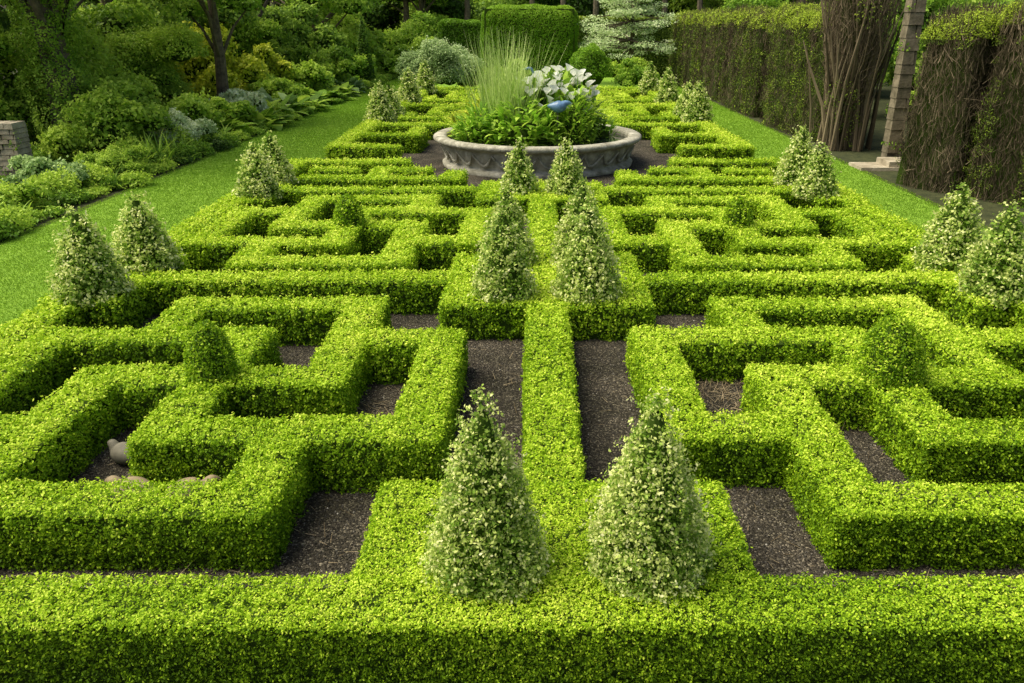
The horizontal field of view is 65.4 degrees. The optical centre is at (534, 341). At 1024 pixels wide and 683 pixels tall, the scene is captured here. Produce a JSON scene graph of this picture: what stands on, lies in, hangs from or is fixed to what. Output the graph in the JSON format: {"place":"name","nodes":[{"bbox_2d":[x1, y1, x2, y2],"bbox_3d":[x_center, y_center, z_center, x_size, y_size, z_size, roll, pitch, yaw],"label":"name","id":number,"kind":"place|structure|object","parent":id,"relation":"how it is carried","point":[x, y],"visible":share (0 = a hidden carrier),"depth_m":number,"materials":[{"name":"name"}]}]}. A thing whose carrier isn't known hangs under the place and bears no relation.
{"place":"outdoors","nodes":[
{"label":"outdoors","id":0,"kind":"place"},
{"bbox_2d":[0,77,1023,327],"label":"lawn","id":1,"kind":"structure","parent":0,"point":[606,81],"depth_m":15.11,"materials":[{"name":"green plant"}]},
{"bbox_2d":[395,35,483,84],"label":"pale shrub","id":2,"kind":"object","parent":1,"relation":"on","point":[440,58],"visible":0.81,"depth_m":35.99,"materials":[{"name":"green plant"}]},
{"bbox_2d":[437,18,480,57],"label":"clipped hedge","id":3,"kind":"object","parent":1,"relation":"on","point":[450,28],"visible":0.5,"depth_m":45.33,"materials":[{"name":"green plant"}]},
{"bbox_2d":[0,117,1023,587],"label":"gravel bed","id":4,"kind":"object","parent":1,"relation":"on","point":[644,155],"depth_m":6.29,"materials":[{"name":"grey gravel"}]},
{"bbox_2d":[37,252,192,334],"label":"box hedge platform","id":5,"kind":"structure","parent":4,"relation":"on","point":[131,309],"depth_m":8.74,"materials":[{"name":"green plant"}]},
{"bbox_2d":[44,200,135,310],"bbox_3d":[-4.889,-0.972,8.634,0.918,1.162,0.931,0,22,0],"label":"variegated box cone","id":6,"kind":"object","parent":5,"relation":"on","point":[86,268],"visible":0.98,"depth_m":8.49,"materials":[{"name":"green plant"}]},
{"bbox_2d":[111,190,185,275],"bbox_3d":[-4.759,-1.323,9.645,0.874,1.031,0.832,0,22,0],"label":"variegated box cone","id":7,"kind":"object","parent":5,"relation":"on","point":[144,236],"visible":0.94,"depth_m":9.53,"materials":[{"name":"green plant"}]},
{"bbox_2d":[0,158,309,365],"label":"box hedge","id":8,"kind":"object","parent":4,"relation":"on","point":[25,325],"visible":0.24,"depth_m":8.42,"materials":[{"name":"green plant"}]},
{"bbox_2d":[0,292,469,573],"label":"box hedge","id":9,"kind":"object","parent":4,"relation":"on","point":[263,441],"visible":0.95,"depth_m":5.94,"materials":[{"name":"green plant"}]},
{"bbox_2d":[181,318,239,388],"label":"box dome topiary","id":10,"kind":"object","parent":9,"relation":"on","point":[209,359],"visible":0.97,"depth_m":6.57,"materials":[{"name":"green plant"}]},
{"bbox_2d":[219,180,302,211],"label":"box hedge platform","id":11,"kind":"structure","parent":4,"relation":"on","point":[255,202],"depth_m":13.47,"materials":[{"name":"green plant"}]},
{"bbox_2d":[231,141,283,201],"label":"variegated box cone","id":12,"kind":"object","parent":11,"relation":"on","point":[255,178],"visible":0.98,"depth_m":13.46,"materials":[{"name":"green plant"}]},
{"bbox_2d":[255,130,298,185],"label":"variegated box cone","id":13,"kind":"object","parent":11,"relation":"on","point":[273,150],"visible":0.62,"depth_m":14.53,"materials":[{"name":"green plant"}]},
{"bbox_2d":[140,266,454,315],"bbox_3d":[-2.741,-0.613,9.444,3.688,0.505,0.561,0,22,0],"label":"box hedge","id":14,"kind":"object","parent":4,"relation":"on","point":[414,293],"visible":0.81,"depth_m":9.28,"materials":[{"name":"green plant"}]},
{"bbox_2d":[176,192,493,275],"bbox_3d":[-2.730,-1.587,11.812,4.296,0.546,4.267,0,22,0],"label":"box hedge","id":15,"kind":"object","parent":4,"relation":"on","point":[406,231],"visible":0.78,"depth_m":11.16,"materials":[{"name":"green plant"}]},
{"bbox_2d":[332,193,365,229],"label":"box dome topiary","id":16,"kind":"object","parent":15,"relation":"on","point":[348,211],"visible":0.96,"depth_m":11.57,"materials":[{"name":"green plant"}]},
{"bbox_2d":[304,156,413,175],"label":"box hedge","id":17,"kind":"object","parent":4,"relation":"on","point":[365,165],"visible":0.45,"depth_m":17.00,"materials":[{"name":"green plant"}]},
{"bbox_2d":[323,140,403,161],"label":"box hedge","id":18,"kind":"object","parent":4,"relation":"on","point":[354,150],"visible":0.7,"depth_m":18.68,"materials":[{"name":"green plant"}]},
{"bbox_2d":[326,89,430,146],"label":"box hedge","id":19,"kind":"object","parent":4,"relation":"on","point":[369,125],"visible":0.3,"depth_m":21.82,"materials":[{"name":"green plant"}]},
{"bbox_2d":[363,79,397,122],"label":"variegated box cone","id":20,"kind":"object","parent":19,"relation":"on","point":[379,107],"visible":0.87,"depth_m":23.32,"materials":[{"name":"green plant"}]},
{"bbox_2d":[279,183,482,211],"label":"box hedge","id":21,"kind":"object","parent":4,"relation":"on","point":[461,197],"visible":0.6,"depth_m":14.11,"materials":[{"name":"green plant"}]},
{"bbox_2d":[296,163,468,189],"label":"box hedge","id":22,"kind":"object","parent":4,"relation":"on","point":[342,176],"visible":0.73,"depth_m":15.22,"materials":[{"name":"green plant"}]},
{"bbox_2d":[347,125,429,153],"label":"box hedge","id":23,"kind":"object","parent":4,"relation":"on","point":[414,139],"visible":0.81,"depth_m":20.62,"materials":[{"name":"green plant"}]},
{"bbox_2d":[397,105,475,124],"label":"box hedge","id":24,"kind":"object","parent":4,"relation":"on","point":[436,114],"visible":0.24,"depth_m":24.98,"materials":[{"name":"green plant"}]},
{"bbox_2d":[4,271,947,587],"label":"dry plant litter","id":25,"kind":"object","parent":4,"relation":"on","point":[590,441],"visible":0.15,"depth_m":7.11,"materials":[{"name":"brown plant"}]},
{"bbox_2d":[0,568,1023,682],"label":"box hedge","id":26,"kind":"object","parent":4,"relation":"on","point":[312,632],"visible":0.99,"depth_m":4.07,"materials":[{"name":"green plant"}]},
{"bbox_2d":[473,179,610,222],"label":"box hedge platform","id":27,"kind":"structure","parent":4,"relation":"on","point":[487,192],"depth_m":13.60,"materials":[{"name":"green plant"}]},
{"bbox_2d":[497,136,540,195],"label":"variegated box cone","id":28,"kind":"object","parent":27,"relation":"on","point":[518,173],"visible":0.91,"depth_m":13.75,"materials":[{"name":"green plant"}]},
{"bbox_2d":[541,137,590,196],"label":"variegated box cone","id":29,"kind":"object","parent":27,"relation":"on","point":[566,177],"visible":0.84,"depth_m":13.74,"materials":[{"name":"green plant"}]},
{"bbox_2d":[525,194,560,256],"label":"box hedge","id":30,"kind":"object","parent":4,"relation":"on","point":[542,215],"visible":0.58,"depth_m":11.85,"materials":[{"name":"green plant"}]},
{"bbox_2d":[435,250,658,341],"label":"box hedge platform","id":31,"kind":"structure","parent":4,"relation":"on","point":[634,305],"depth_m":8.57,"materials":[{"name":"green plant"}]},
{"bbox_2d":[467,204,538,305],"bbox_3d":[-0.334,-0.948,8.592,0.784,1.133,0.761,0,22,0],"label":"variegated box cone","id":32,"kind":"object","parent":31,"relation":"on","point":[502,269],"visible":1,"depth_m":8.50,"materials":[{"name":"green plant"}]},
{"bbox_2d":[473,180,539,266],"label":"variegated box cone","id":33,"kind":"object","parent":31,"relation":"on","point":[508,203],"visible":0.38,"depth_m":9.75,"materials":[{"name":"green plant"}]},
{"bbox_2d":[544,177,613,265],"bbox_3d":[0.563,-1.452,9.817,0.881,1.151,0.805,0,22,0],"label":"variegated box cone","id":34,"kind":"object","parent":31,"relation":"on","point":[575,210],"visible":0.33,"depth_m":9.72,"materials":[{"name":"green plant"}]},
{"bbox_2d":[548,195,626,306],"bbox_3d":[0.589,-0.988,8.624,0.882,1.203,0.818,0,22,0],"label":"variegated box cone","id":35,"kind":"object","parent":31,"relation":"on","point":[588,274],"visible":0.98,"depth_m":8.49,"materials":[{"name":"green plant"}]},
{"bbox_2d":[519,301,587,489],"bbox_3d":[0.138,0.415,6.911,0.545,0.483,3.687,0,22,0],"label":"box hedge","id":36,"kind":"object","parent":4,"relation":"on","point":[547,398],"visible":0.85,"depth_m":6.33,"materials":[{"name":"green plant"}]},
{"bbox_2d":[349,476,759,587],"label":"box hedge platform","id":37,"kind":"structure","parent":4,"relation":"on","point":[394,545],"depth_m":4.72,"materials":[{"name":"green plant"}]},
{"bbox_2d":[417,384,553,606],"bbox_3d":[-0.273,0.776,4.197,0.733,1.171,0.691,19,28,38],"label":"variegated box cone","id":38,"kind":"object","parent":37,"relation":"on","point":[478,536],"visible":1,"depth_m":4.12,"materials":[{"name":"green plant"}]},
{"bbox_2d":[579,386,721,611],"bbox_3d":[0.637,0.766,4.210,0.789,1.174,0.737,0,22,0],"label":"variegated box cone","id":39,"kind":"object","parent":37,"relation":"on","point":[644,504],"visible":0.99,"depth_m":4.11,"materials":[{"name":"green plant"}]},
{"bbox_2d":[594,105,680,124],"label":"box hedge","id":40,"kind":"object","parent":4,"relation":"on","point":[633,114],"visible":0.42,"depth_m":25.40,"materials":[{"name":"green plant"}]},
{"bbox_2d":[599,120,699,139],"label":"box hedge","id":41,"kind":"object","parent":4,"relation":"on","point":[643,129],"visible":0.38,"depth_m":22.91,"materials":[{"name":"green plant"}]},
{"bbox_2d":[649,125,730,153],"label":"box hedge","id":42,"kind":"object","parent":4,"relation":"on","point":[665,140],"visible":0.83,"depth_m":20.62,"materials":[{"name":"green plant"}]},
{"bbox_2d":[612,165,778,189],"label":"box hedge","id":43,"kind":"object","parent":4,"relation":"on","point":[663,176],"visible":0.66,"depth_m":15.26,"materials":[{"name":"green plant"}]},
{"bbox_2d":[645,90,750,158],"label":"box hedge","id":44,"kind":"object","parent":4,"relation":"on","point":[711,127],"visible":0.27,"depth_m":21.62,"materials":[{"name":"green plant"}]},
{"bbox_2d":[680,81,714,122],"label":"variegated box cone","id":45,"kind":"object","parent":44,"relation":"on","point":[697,107],"visible":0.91,"depth_m":23.32,"materials":[{"name":"green plant"}]},
{"bbox_2d":[600,182,804,212],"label":"box hedge","id":46,"kind":"object","parent":4,"relation":"on","point":[627,195],"visible":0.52,"depth_m":14.12,"materials":[{"name":"green plant"}]},
{"bbox_2d":[674,142,756,160],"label":"box hedge","id":47,"kind":"object","parent":4,"relation":"on","point":[731,150],"visible":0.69,"depth_m":18.68,"materials":[{"name":"green plant"}]},
{"bbox_2d":[666,154,776,175],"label":"box hedge","id":48,"kind":"object","parent":4,"relation":"on","point":[714,166],"visible":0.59,"depth_m":17.00,"materials":[{"name":"green plant"}]},
{"bbox_2d":[594,192,911,276],"bbox_3d":[3.002,-1.587,11.816,4.303,0.542,4.280,0,22,0],"label":"box hedge","id":49,"kind":"object","parent":4,"relation":"on","point":[683,233],"visible":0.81,"depth_m":11.16,"materials":[{"name":"green plant"}]},
{"bbox_2d":[721,195,753,230],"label":"box dome topiary","id":50,"kind":"object","parent":49,"relation":"on","point":[736,214],"visible":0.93,"depth_m":11.58,"materials":[{"name":"green plant"}]},
{"bbox_2d":[636,267,948,315],"bbox_3d":[3.002,-0.606,9.432,3.720,0.499,0.588,0,22,0],"label":"box hedge","id":51,"kind":"object","parent":4,"relation":"on","point":[679,294],"visible":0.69,"depth_m":9.28,"materials":[{"name":"green plant"}]},
{"bbox_2d":[623,291,1023,571],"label":"box hedge","id":52,"kind":"object","parent":4,"relation":"on","point":[955,422],"visible":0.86,"depth_m":6.07,"materials":[{"name":"green plant"}]},
{"bbox_2d":[851,313,929,393],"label":"box dome topiary","id":53,"kind":"object","parent":52,"relation":"on","point":[888,356],"visible":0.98,"depth_m":6.53,"materials":[{"name":"green plant"}]},
{"bbox_2d":[782,181,869,211],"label":"box hedge platform","id":54,"kind":"structure","parent":4,"relation":"on","point":[830,202],"depth_m":13.43,"materials":[{"name":"green plant"}]},
{"bbox_2d":[773,124,814,185],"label":"variegated box cone","id":55,"kind":"object","parent":54,"relation":"on","point":[796,160],"visible":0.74,"depth_m":14.51,"materials":[{"name":"green plant"}]},
{"bbox_2d":[787,140,841,202],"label":"variegated box cone","id":56,"kind":"object","parent":54,"relation":"on","point":[816,180],"visible":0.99,"depth_m":13.47,"materials":[{"name":"green plant"}]},
{"bbox_2d":[770,157,1023,334],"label":"box hedge","id":57,"kind":"object","parent":4,"relation":"on","point":[893,223],"visible":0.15,"depth_m":11.81,"materials":[{"name":"green plant"}]},
{"bbox_2d":[896,251,1023,335],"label":"box hedge platform","id":58,"kind":"structure","parent":4,"relation":"on","point":[961,310],"depth_m":8.78,"materials":[{"name":"green plant"}]},
{"bbox_2d":[910,182,988,273],"bbox_3d":[5.081,-1.366,9.636,0.862,1.154,0.949,0,22,0],"label":"variegated box cone","id":59,"kind":"object","parent":58,"relation":"on","point":[949,241],"visible":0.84,"depth_m":9.50,"materials":[{"name":"green plant"}]},
{"bbox_2d":[953,198,1023,309],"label":"variegated box cone","id":60,"kind":"object","parent":58,"relation":"on","point":[995,268],"visible":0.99,"depth_m":8.49,"materials":[{"name":"green plant"}]},
{"bbox_2d":[479,4,578,80],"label":"clipped hedge","id":61,"kind":"object","parent":1,"relation":"on","point":[543,23],"visible":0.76,"depth_m":42.07,"materials":[{"name":"green plant"}]},
{"bbox_2d":[569,42,614,85],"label":"ball topiary","id":62,"kind":"object","parent":1,"relation":"on","point":[592,61],"visible":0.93,"depth_m":37.27,"materials":[{"name":"green plant"}]},
{"bbox_2d":[577,0,678,58],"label":"variegated dogwood tree","id":63,"kind":"object","parent":1,"relation":"on","point":[631,11],"visible":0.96,"depth_m":41.80,"materials":[{"name":"green plant"}]},
{"bbox_2d":[608,57,659,86],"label":"shrub","id":64,"kind":"object","parent":1,"relation":"on","point":[630,71],"visible":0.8,"depth_m":38.49,"materials":[{"name":"green plant"}]},
{"bbox_2d":[0,33,1023,244],"bbox_3d":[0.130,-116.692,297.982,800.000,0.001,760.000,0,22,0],"label":"ground","id":65,"kind":"structure","parent":0,"point":[988,210],"depth_m":18.23,"materials":[{"name":"soil"}]},
{"bbox_2d":[0,121,32,175],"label":"dry stone wall","id":66,"kind":"structure","parent":65,"relation":"on","point":[14,139],"depth_m":16.95,"materials":[{"name":"stone"}]},
{"bbox_2d":[0,174,52,211],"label":"border shrub","id":67,"kind":"object","parent":65,"relation":"on","point":[36,187],"visible":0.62,"depth_m":14.01,"materials":[{"name":"green plant"}]},
{"bbox_2d":[0,154,94,184],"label":"lavender shrub","id":68,"kind":"object","parent":65,"relation":"on","point":[27,165],"visible":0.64,"depth_m":15.25,"materials":[{"name":"green plant"}]},
{"bbox_2d":[0,0,103,159],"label":"ivy clad tree","id":69,"kind":"object","parent":65,"relation":"on","point":[58,65],"visible":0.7,"depth_m":19.13,"materials":[{"name":"green plant"}]},
{"bbox_2d":[0,15,166,125],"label":"border shrub","id":70,"kind":"object","parent":65,"relation":"on","point":[96,66],"visible":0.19,"depth_m":21.20,"materials":[{"name":"green plant"}]},
{"bbox_2d":[9,0,171,37],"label":"woodland tree","id":71,"kind":"object","parent":65,"relation":"on","point":[108,12],"visible":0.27,"depth_m":26.52,"materials":[{"name":"green plant"}]},
{"bbox_2d":[34,76,174,154],"bbox_3d":[-10.444,-5.377,19.076,2.984,1.823,2.858,0,22,0],"label":"border shrub","id":72,"kind":"object","parent":65,"relation":"on","point":[110,112],"visible":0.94,"depth_m":18.64,"materials":[{"name":"green plant"}]},
{"bbox_2d":[74,143,150,172],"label":"border shrub","id":73,"kind":"object","parent":65,"relation":"on","point":[113,156],"visible":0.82,"depth_m":17.20,"materials":[{"name":"green plant"}]},
{"bbox_2d":[143,107,217,145],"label":"border shrub","id":74,"kind":"object","parent":65,"relation":"on","point":[203,126],"visible":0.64,"depth_m":20.38,"materials":[{"name":"green plant"}]},
{"bbox_2d":[155,86,227,127],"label":"border shrub","id":75,"kind":"object","parent":65,"relation":"on","point":[195,106],"visible":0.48,"depth_m":22.16,"materials":[{"name":"green plant"}]},
{"bbox_2d":[0,66,400,241],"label":"groundcover planting","id":76,"kind":"object","parent":65,"relation":"on","point":[69,192],"visible":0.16,"depth_m":16.94,"materials":[{"name":"green plant"}]},
{"bbox_2d":[0,23,46,132],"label":"border shrub","id":77,"kind":"object","parent":76,"relation":"on","point":[13,106],"visible":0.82,"depth_m":19.53,"materials":[{"name":"green plant"}]},
{"bbox_2d":[85,17,213,103],"bbox_3d":[-12.420,-8.577,24.878,4.240,2.888,3.700,-15,27,-33],"label":"border shrub","id":78,"kind":"object","parent":76,"relation":"on","point":[155,51],"visible":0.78,"depth_m":24.38,"materials":[{"name":"green plant"}]},
{"bbox_2d":[169,20,271,101],"bbox_3d":[-11.768,-10.220,29.007,4.121,2.750,3.623,18,28,37],"label":"golden azalea","id":79,"kind":"object","parent":76,"relation":"on","point":[201,70],"visible":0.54,"depth_m":28.26,"materials":[{"name":"green plant"}]},
{"bbox_2d":[191,11,285,60],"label":"border shrub","id":80,"kind":"object","parent":76,"relation":"on","point":[248,35],"visible":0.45,"depth_m":34.51,"materials":[{"name":"green plant"}]},
{"bbox_2d":[233,42,293,90],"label":"golden azalea","id":81,"kind":"object","parent":76,"relation":"on","point":[277,66],"visible":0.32,"depth_m":32.28,"materials":[{"name":"green plant"}]},
{"bbox_2d":[263,2,348,67],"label":"border shrub","id":82,"kind":"object","parent":76,"relation":"on","point":[325,36],"visible":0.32,"depth_m":40.52,"materials":[{"name":"green plant"}]},
{"bbox_2d":[290,43,360,82],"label":"border shrub","id":83,"kind":"object","parent":76,"relation":"on","point":[337,62],"visible":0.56,"depth_m":37.50,"materials":[{"name":"green plant"}]},
{"bbox_2d":[154,0,264,95],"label":"overhanging tree","id":84,"kind":"object","parent":65,"relation":"on","point":[187,8],"visible":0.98,"depth_m":25.52,"materials":[{"name":"brown plant"}]},
{"bbox_2d":[158,0,312,48],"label":"woodland tree","id":85,"kind":"object","parent":65,"relation":"on","point":[290,27],"visible":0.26,"depth_m":36.58,"materials":[{"name":"green plant"}]},
{"bbox_2d":[245,73,309,98],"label":"border shrub","id":86,"kind":"object","parent":65,"relation":"on","point":[273,86],"visible":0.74,"depth_m":30.75,"materials":[{"name":"green plant"}]},
{"bbox_2d":[277,59,335,90],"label":"border shrub","id":87,"kind":"object","parent":65,"relation":"on","point":[309,74],"visible":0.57,"depth_m":33.61,"materials":[{"name":"green plant"}]},
{"bbox_2d":[265,0,387,50],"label":"woodland tree","id":88,"kind":"object","parent":65,"relation":"on","point":[351,7],"visible":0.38,"depth_m":43.19,"materials":[{"name":"green plant"}]},
{"bbox_2d":[340,20,399,70],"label":"border shrub","id":89,"kind":"object","parent":65,"relation":"on","point":[384,61],"visible":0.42,"depth_m":46.89,"materials":[{"name":"green plant"}]},
{"bbox_2d":[381,8,441,56],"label":"border shrub","id":90,"kind":"object","parent":65,"relation":"on","point":[407,32],"visible":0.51,"depth_m":55.19,"materials":[{"name":"green plant"}]},
{"bbox_2d":[433,124,641,179],"bbox_3d":[0.070,-4.686,19.244,4.979,0.700,4.979,0,22,0],"label":"stone pond basin","id":91,"kind":"object","parent":65,"relation":"on","point":[603,156],"visible":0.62,"depth_m":17.57,"materials":[{"name":"grey stone"}]},
{"bbox_2d":[448,101,506,144],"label":"marginal plant","id":92,"kind":"object","parent":91,"relation":"in","point":[474,129],"visible":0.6,"depth_m":17.98,"materials":[{"name":"green plant"}]},
{"bbox_2d":[444,24,566,131],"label":"striped reeds","id":93,"kind":"object","parent":91,"relation":"in","point":[502,87],"visible":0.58,"depth_m":18.16,"materials":[{"name":"green plant"}]},
{"bbox_2d":[478,94,566,145],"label":"marginal plant","id":94,"kind":"object","parent":91,"relation":"in","point":[531,131],"visible":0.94,"depth_m":17.73,"materials":[{"name":"green plant"}]},
{"bbox_2d":[516,63,599,134],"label":"calla lilies","id":95,"kind":"object","parent":91,"relation":"in","point":[578,78],"visible":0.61,"depth_m":18.60,"materials":[{"name":"white plant"}]},
{"bbox_2d":[551,84,599,143],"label":"marginal plant","id":96,"kind":"object","parent":91,"relation":"in","point":[576,128],"visible":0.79,"depth_m":18.21,"materials":[{"name":"green plant"}]},
{"bbox_2d":[164,0,1003,53],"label":"background woodland","id":97,"kind":"object","parent":65,"relation":"on","point":[388,16],"visible":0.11,"depth_m":65.21,"materials":[{"name":"green plant"}]},
{"bbox_2d":[575,15,675,76],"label":"clipped hedge","id":98,"kind":"object","parent":65,"relation":"on","point":[660,62],"visible":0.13,"depth_m":47.83,"materials":[{"name":"green plant"}]},
{"bbox_2d":[668,0,836,141],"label":"old yew hedge","id":99,"kind":"object","parent":65,"relation":"on","point":[751,61],"visible":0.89,"depth_m":27.82,"materials":[{"name":"green plant"}]},
{"bbox_2d":[803,0,905,151],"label":"bare yew trunk","id":100,"kind":"object","parent":65,"relation":"on","point":[856,53],"visible":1,"depth_m":20.37,"materials":[{"name":"brown plant"}]},
{"bbox_2d":[721,0,1021,90],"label":"shrubbery","id":101,"kind":"object","parent":65,"relation":"on","point":[932,6],"visible":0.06,"depth_m":27.53,"materials":[{"name":"green plant"}]},
{"bbox_2d":[896,0,1023,206],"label":"old yew hedge","id":102,"kind":"object","parent":65,"relation":"on","point":[966,121],"visible":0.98,"depth_m":15.16,"materials":[{"name":"brown plant"}]},
{"bbox_2d":[881,0,926,156],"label":"stone gate pier","id":103,"kind":"structure","parent":0,"point":[908,46],"depth_m":18.40,"materials":[{"name":"stone"}]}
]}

